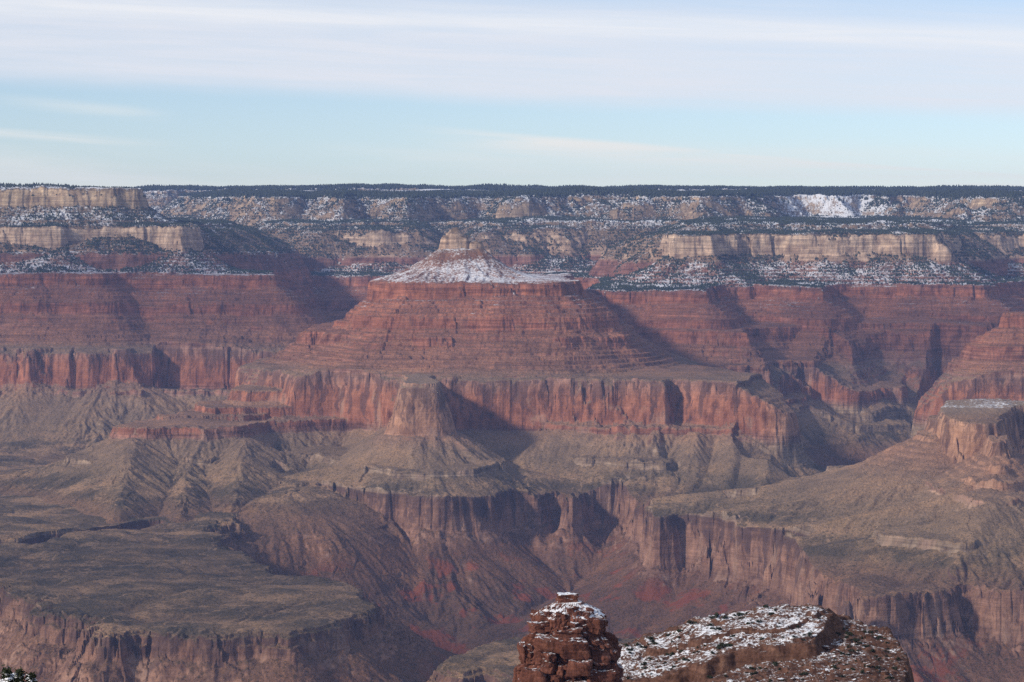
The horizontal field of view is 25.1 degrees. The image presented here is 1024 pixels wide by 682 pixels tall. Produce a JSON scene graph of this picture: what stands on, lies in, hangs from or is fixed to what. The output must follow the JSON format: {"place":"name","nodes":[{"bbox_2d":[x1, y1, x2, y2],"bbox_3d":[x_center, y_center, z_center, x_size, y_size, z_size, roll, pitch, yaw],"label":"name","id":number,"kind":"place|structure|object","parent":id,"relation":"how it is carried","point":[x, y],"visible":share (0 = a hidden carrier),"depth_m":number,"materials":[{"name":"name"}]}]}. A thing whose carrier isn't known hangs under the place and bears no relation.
{"place":"outdoors","nodes":[
{"label":"outdoors","id":0,"kind":"place"},
{"bbox_2d":[0,185,334,458],"bbox_3d":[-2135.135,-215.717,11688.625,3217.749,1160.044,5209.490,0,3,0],"label":"mesa","id":1,"kind":"structure","parent":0,"point":[88,358],"depth_m":10237.21,"materials":[{"name":"red stone"}]},
{"bbox_2d":[0,454,457,681],"bbox_3d":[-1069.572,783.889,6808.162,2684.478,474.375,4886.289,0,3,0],"label":"plateau","id":2,"kind":"structure","parent":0,"point":[202,597],"depth_m":5513.25,"materials":[{"name":"brown stone"}]},
{"bbox_2d":[0,227,846,558],"bbox_3d":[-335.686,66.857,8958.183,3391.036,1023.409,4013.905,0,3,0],"label":"butte","id":3,"kind":"object","parent":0,"point":[458,361],"visible":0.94,"depth_m":8176.41,"materials":[{"name":"red stone"}]},
{"bbox_2d":[0,0,1023,187],"label":"sky","id":4,"kind":"structure","parent":0,"point":[106,93],"materials":[{"name":"blue"}]},
{"bbox_2d":[427,637,635,681],"bbox_3d":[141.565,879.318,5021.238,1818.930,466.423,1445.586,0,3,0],"label":"rock shelf","id":5,"kind":"object","parent":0,"point":[496,661],"visible":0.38,"depth_m":4775.59,"materials":[{"name":"brown stone"}]},
{"bbox_2d":[143,187,1023,466],"bbox_3d":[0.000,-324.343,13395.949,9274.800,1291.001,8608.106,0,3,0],"label":"canyon wall","id":6,"kind":"structure","parent":0,"point":[852,373],"depth_m":10786.67,"materials":[{"name":"brown stone"}]},
{"bbox_2d":[0,187,1023,291],"bbox_3d":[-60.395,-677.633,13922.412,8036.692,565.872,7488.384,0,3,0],"label":"slope woodland","id":7,"kind":"object","parent":6,"relation":"on","point":[786,219],"visible":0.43,"depth_m":11713.39,"materials":[{"name":"green plant"}]},
{"bbox_2d":[0,182,1023,207],"bbox_3d":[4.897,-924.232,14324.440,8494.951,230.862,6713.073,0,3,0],"label":"rim forest","id":8,"kind":"object","parent":6,"relation":"on","point":[954,192],"visible":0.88,"depth_m":14118.22,"materials":[{"name":"green plant"}]},
{"bbox_2d":[234,461,1023,681],"bbox_3d":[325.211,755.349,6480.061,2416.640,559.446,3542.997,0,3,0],"label":"gorge slope","id":9,"kind":"structure","parent":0,"point":[458,572],"depth_m":7078.45,"materials":[{"name":"brown stone"}]},
{"bbox_2d":[639,398,1023,613],"bbox_3d":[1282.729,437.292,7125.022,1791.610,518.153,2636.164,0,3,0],"label":"butte","id":10,"kind":"object","parent":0,"point":[939,499],"visible":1,"depth_m":6626.99,"materials":[{"name":"brown stone"}]},
{"bbox_2d":[823,311,1023,468],"bbox_3d":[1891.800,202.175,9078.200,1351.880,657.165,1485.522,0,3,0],"label":"butte","id":11,"kind":"object","parent":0,"point":[988,365],"visible":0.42,"depth_m":8678.56,"materials":[{"name":"red stone"}]},
{"bbox_3d":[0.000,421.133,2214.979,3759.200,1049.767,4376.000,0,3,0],"label":"canyon slope","id":12,"kind":"structure","parent":0,"visible":0},
{"bbox_2d":[0,664,16,681],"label":"pine tree","id":13,"kind":"object","parent":12,"relation":"on","point":[7,675],"visible":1,"depth_m":58.42,"materials":[{"name":"green plant"}]},
{"bbox_2d":[12,666,30,681],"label":"pine tree","id":14,"kind":"object","parent":12,"relation":"on","point":[19,674],"visible":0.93,"depth_m":60.45,"materials":[{"name":"green plant"}]},
{"bbox_2d":[26,671,37,681],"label":"pine tree","id":15,"kind":"object","parent":12,"relation":"on","point":[32,676],"visible":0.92,"depth_m":63.47,"materials":[{"name":"green plant"}]},
{"bbox_2d":[617,603,913,681],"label":"rock ledge","id":16,"kind":"object","parent":12,"relation":"on","point":[744,652],"visible":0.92,"depth_m":1016.47,"materials":[{"name":"brown stone"}]},
{"bbox_2d":[512,592,623,681],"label":"rock pinnacle","id":17,"kind":"object","parent":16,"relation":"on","point":[569,638],"visible":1,"depth_m":891.92,"materials":[{"name":"red stone"}]},
{"bbox_2d":[824,668,830,673],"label":"boulder","id":18,"kind":"object","parent":16,"relation":"on","point":[826,670],"visible":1,"depth_m":975.48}
]}

